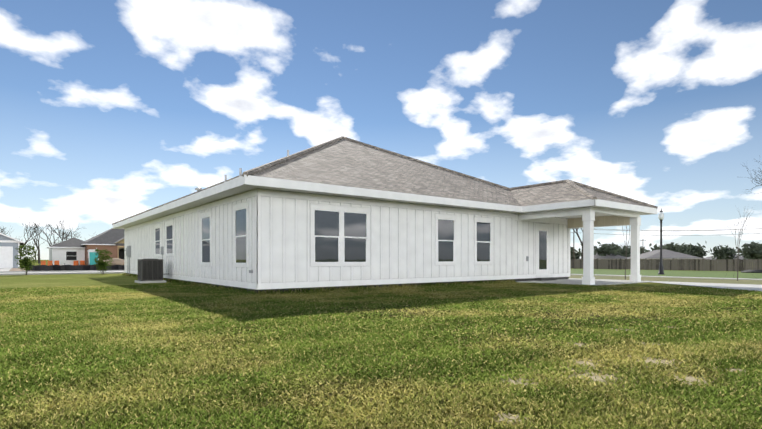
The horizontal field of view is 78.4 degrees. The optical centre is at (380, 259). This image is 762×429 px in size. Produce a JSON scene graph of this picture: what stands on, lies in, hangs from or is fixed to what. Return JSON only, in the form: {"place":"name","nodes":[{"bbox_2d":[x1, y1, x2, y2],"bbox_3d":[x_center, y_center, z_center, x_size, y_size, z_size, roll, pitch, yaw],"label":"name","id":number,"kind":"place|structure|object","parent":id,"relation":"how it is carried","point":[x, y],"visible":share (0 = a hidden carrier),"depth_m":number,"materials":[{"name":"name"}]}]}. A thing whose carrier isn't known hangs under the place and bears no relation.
{"place":"outdoors","nodes":[
{"label":"outdoors","id":0,"kind":"place"},
{"bbox_2d":[9,268,66,270],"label":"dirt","id":1,"kind":"structure","parent":0,"point":[15,269],"depth_m":44.64,"materials":[{"name":"beige soil"}]},
{"bbox_2d":[0,233,23,267],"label":"house","id":2,"kind":"structure","parent":1,"relation":"on","point":[8,250],"depth_m":53.73,"materials":[{"name":"grey"}]},
{"bbox_2d":[27,263,123,270],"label":"silt fence","id":3,"kind":"object","parent":1,"relation":"on","point":[52,267],"visible":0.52,"depth_m":42.23,"materials":[{"name":"black fabric"}]},
{"bbox_2d":[87,248,98,264],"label":"portable toilet","id":4,"kind":"object","parent":1,"relation":"on","point":[91,255],"visible":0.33,"depth_m":60.00,"materials":[{"name":"teal plastic"}]},
{"bbox_2d":[104,258,123,264],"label":"dirt pile mound","id":5,"kind":"object","parent":1,"relation":"on","point":[116,261],"visible":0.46,"depth_m":57.40,"materials":[{"name":"beige soil"}]},
{"bbox_2d":[0,268,124,274],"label":"street","id":6,"kind":"structure","parent":0,"point":[4,271],"depth_m":35.77,"materials":[{"name":"concrete"}]},
{"bbox_2d":[125,196,566,282],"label":"house walls","id":7,"kind":"structure","parent":0,"point":[277,239],"depth_m":16.67,"materials":[{"name":"white wood"}]},
{"bbox_2d":[124,246,528,273],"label":"electrical boxes","id":8,"kind":"object","parent":7,"relation":"attached to","point":[128,251],"visible":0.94,"depth_m":28.64,"materials":[{"name":"grey metal"}]},
{"bbox_2d":[128,196,568,282],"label":"siding battens","id":9,"kind":"object","parent":7,"relation":"attached to","point":[296,240],"visible":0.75,"depth_m":17.07,"materials":[{"name":"white wood"}]},
{"bbox_2d":[155,209,546,268],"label":"windows","id":10,"kind":"structure","parent":7,"relation":"in","point":[326,224],"depth_m":15.52,"materials":[{"name":"grey glass"}]},
{"bbox_2d":[130,188,566,226],"bbox_3d":[-2.630,-2.151,25.630,17.580,0.202,25.880,0,0,-38],"label":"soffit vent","id":11,"kind":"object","parent":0,"point":[350,197],"depth_m":16.54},
{"bbox_2d":[251,139,520,205],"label":"roof shingles","id":12,"kind":"object","parent":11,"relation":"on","point":[345,162],"visible":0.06,"depth_m":18.72,"materials":[{"name":"grey"}]},
{"bbox_2d":[195,150,288,192],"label":"roof vents","id":13,"kind":"object","parent":12,"relation":"on","point":[198,189],"visible":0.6,"depth_m":18.01,"materials":[{"name":"grey plastic"}]},
{"bbox_2d":[0,260,761,428],"bbox_3d":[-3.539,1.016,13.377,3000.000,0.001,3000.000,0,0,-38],"label":"ground","id":14,"kind":"structure","parent":0,"point":[31,281],"depth_m":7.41,"materials":[{"name":"green plant"}]},
{"bbox_2d":[14,244,36,274],"bbox_3d":[-22.837,0.009,30.091,1.270,2.015,1.177,0,0,-38],"label":"tree","id":15,"kind":"object","parent":14,"relation":"on","point":[25,262],"visible":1,"depth_m":29.96,"materials":[{"name":"green plant"}]},
{"bbox_2d":[16,236,59,258],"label":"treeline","id":16,"kind":"object","parent":14,"relation":"on","point":[40,244],"visible":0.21,"depth_m":194.83,"materials":[{"name":"plant"}]},
{"bbox_2d":[0,216,96,262],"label":"bare tree","id":17,"kind":"object","parent":14,"relation":"on","point":[54,231],"visible":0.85,"depth_m":117.32,"materials":[{"name":"brown plant"}]},
{"bbox_2d":[41,261,84,265],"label":"orange barriers","id":18,"kind":"object","parent":14,"relation":"on","point":[57,262],"visible":0.4,"depth_m":63.89,"materials":[{"name":"orange plastic"}]},
{"bbox_2d":[47,228,124,264],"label":"neighbour house","id":19,"kind":"structure","parent":14,"relation":"on","point":[72,250],"depth_m":65.49,"materials":[{"name":"brick"},{"name":"shingle"},{"name":"white paint"}]},
{"bbox_2d":[94,249,112,273],"bbox_3d":[-18.698,0.142,31.477,1.254,1.749,1.212,0,0,-38],"label":"tree","id":20,"kind":"object","parent":14,"relation":"on","point":[101,264],"visible":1,"depth_m":31.32,"materials":[{"name":"green plant"}]},
{"bbox_2d":[135,259,165,282],"bbox_3d":[-10.033,0.491,20.656,1.360,1.050,1.060,0,0,-38],"label":"air conditioner unit","id":21,"kind":"object","parent":14,"relation":"on","point":[150,270],"visible":1,"depth_m":20.22,"materials":[{"name":"metal"}]},
{"bbox_2d":[124,189,569,289],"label":"house trim","id":22,"kind":"structure","parent":14,"relation":"on","point":[341,237],"depth_m":16.02,"materials":[{"name":"white wood"}]},
{"bbox_2d":[128,273,568,292],"bbox_3d":[-3.607,0.936,26.897,16.320,0.160,21.420,0,0,-38],"label":"house foundation","id":23,"kind":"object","parent":14,"relation":"on","point":[527,279],"depth_m":16.39,"materials":[{"name":"grey concrete"}]},
{"bbox_2d":[515,279,651,285],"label":"patio slab","id":24,"kind":"structure","parent":14,"relation":"on","point":[579,281],"depth_m":20.73,"materials":[{"name":"grey concrete"}]},
{"bbox_2d":[536,277,556,280],"bbox_3d":[7.716,0.919,21.805,1.220,0.125,0.330,0,0,-38],"label":"door step","id":25,"kind":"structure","parent":24,"relation":"on","point":[546,279],"depth_m":21.55,"materials":[{"name":"grey concrete"}]},
{"bbox_2d":[582,211,640,284],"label":"porch columns","id":26,"kind":"structure","parent":24,"relation":"on","point":[588,220],"depth_m":18.29,"materials":[{"name":"white wood"}]},
{"bbox_2d":[580,253,625,259],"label":"house","id":27,"kind":"structure","parent":14,"relation":"on","point":[610,256],"depth_m":141.87,"materials":[{"name":"beige"}]},
{"bbox_2d":[624,249,702,259],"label":"house","id":28,"kind":"structure","parent":14,"relation":"on","point":[666,254],"depth_m":116.18,"materials":[{"name":"beige"}]},
{"bbox_2d":[570,241,761,260],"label":"treeline","id":29,"kind":"object","parent":14,"relation":"on","point":[752,250],"visible":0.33,"depth_m":143.07,"materials":[{"name":"green plant"}]},
{"bbox_2d":[570,258,761,270],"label":"wooden fence","id":30,"kind":"object","parent":14,"relation":"on","point":[703,264],"visible":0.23,"depth_m":42.28,"materials":[{"name":"brown wood"}]},
{"bbox_2d":[570,228,761,258],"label":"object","id":31,"kind":"object","parent":14,"relation":"on","point":[573,232],"visible":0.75,"depth_m":86.32,"materials":[{"name":"brown wood"}]},
{"bbox_2d":[573,155,761,258],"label":"bare tree","id":32,"kind":"object","parent":14,"relation":"on","point":[576,232],"visible":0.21,"depth_m":78.53,"materials":[{"name":"brown plant"}]},
{"bbox_2d":[705,255,747,260],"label":"house","id":33,"kind":"structure","parent":14,"relation":"on","point":[740,257],"depth_m":163.24,"materials":[{"name":"beige"}]},
{"bbox_2d":[0,0,761,259],"label":"sky","id":34,"kind":"structure","parent":0,"point":[112,111],"materials":[{"name":"blue"}]},
{"bbox_2d":[116,184,652,228],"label":"soffit","id":35,"kind":"structure","parent":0,"point":[231,192],"depth_m":17.00,"materials":[{"name":"white wood"}]},
{"bbox_2d":[113,175,657,228],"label":"fascia","id":36,"kind":"structure","parent":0,"point":[268,182],"depth_m":16.48,"materials":[{"name":"white wood"}]},
{"bbox_2d":[112,136,508,224],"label":"roof ridge caps","id":37,"kind":"object","parent":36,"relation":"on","point":[266,166],"visible":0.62,"depth_m":23.86,"materials":[{"name":"grey"}]},
{"bbox_2d":[510,182,652,207],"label":"carport roof shingles","id":38,"kind":"object","parent":36,"relation":"on","point":[553,193],"visible":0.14,"depth_m":20.23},
{"bbox_2d":[508,180,657,207],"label":"roof ridge caps","id":39,"kind":"object","parent":36,"relation":"on","point":[574,184],"visible":0.65,"depth_m":20.92,"materials":[{"name":"grey"}]},
{"bbox_2d":[515,207,639,228],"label":"carport beams","id":40,"kind":"structure","parent":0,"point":[546,216],"depth_m":19.85,"materials":[{"name":"white wood"}]},
{"bbox_2d":[568,215,629,227],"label":"porch ceiling","id":41,"kind":"structure","parent":0,"point":[611,220],"depth_m":21.68,"materials":[{"name":"beige wood"}]},
{"bbox_2d":[569,275,761,284],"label":"verge grass","id":42,"kind":"structure","parent":0,"point":[729,281],"depth_m":23.51,"materials":[{"name":"green plant"}]},
{"bbox_2d":[610,206,753,280],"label":"saplings","id":43,"kind":"object","parent":42,"relation":"on","point":[744,221],"visible":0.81,"depth_m":21.92,"materials":[{"name":"brown plant"}]},
{"bbox_2d":[569,278,761,291],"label":"sidewalk","id":44,"kind":"structure","parent":0,"point":[749,287],"depth_m":17.96,"materials":[{"name":"concrete"}]},
{"bbox_2d":[570,269,761,278],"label":"field grass","id":45,"kind":"structure","parent":0,"point":[711,274],"depth_m":33.50,"materials":[{"name":"green plant"}]},
{"bbox_2d":[658,209,663,274],"bbox_3d":[18.875,-1.219,31.473,0.400,4.470,0.400,0,0,-38],"label":"street lamp post","id":46,"kind":"object","parent":45,"relation":"on","point":[661,217],"visible":0.98,"depth_m":31.41,"materials":[{"name":"black metal"}]},
{"bbox_2d":[741,270,761,272],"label":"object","id":47,"kind":"object","parent":45,"relation":"on","point":[752,271],"visible":0.98,"depth_m":34.96,"materials":[{"name":"black concrete"}]},
{"bbox_2d":[570,274,761,279],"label":"road","id":48,"kind":"structure","parent":0,"point":[677,277],"depth_m":25.46,"materials":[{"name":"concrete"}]}
]}

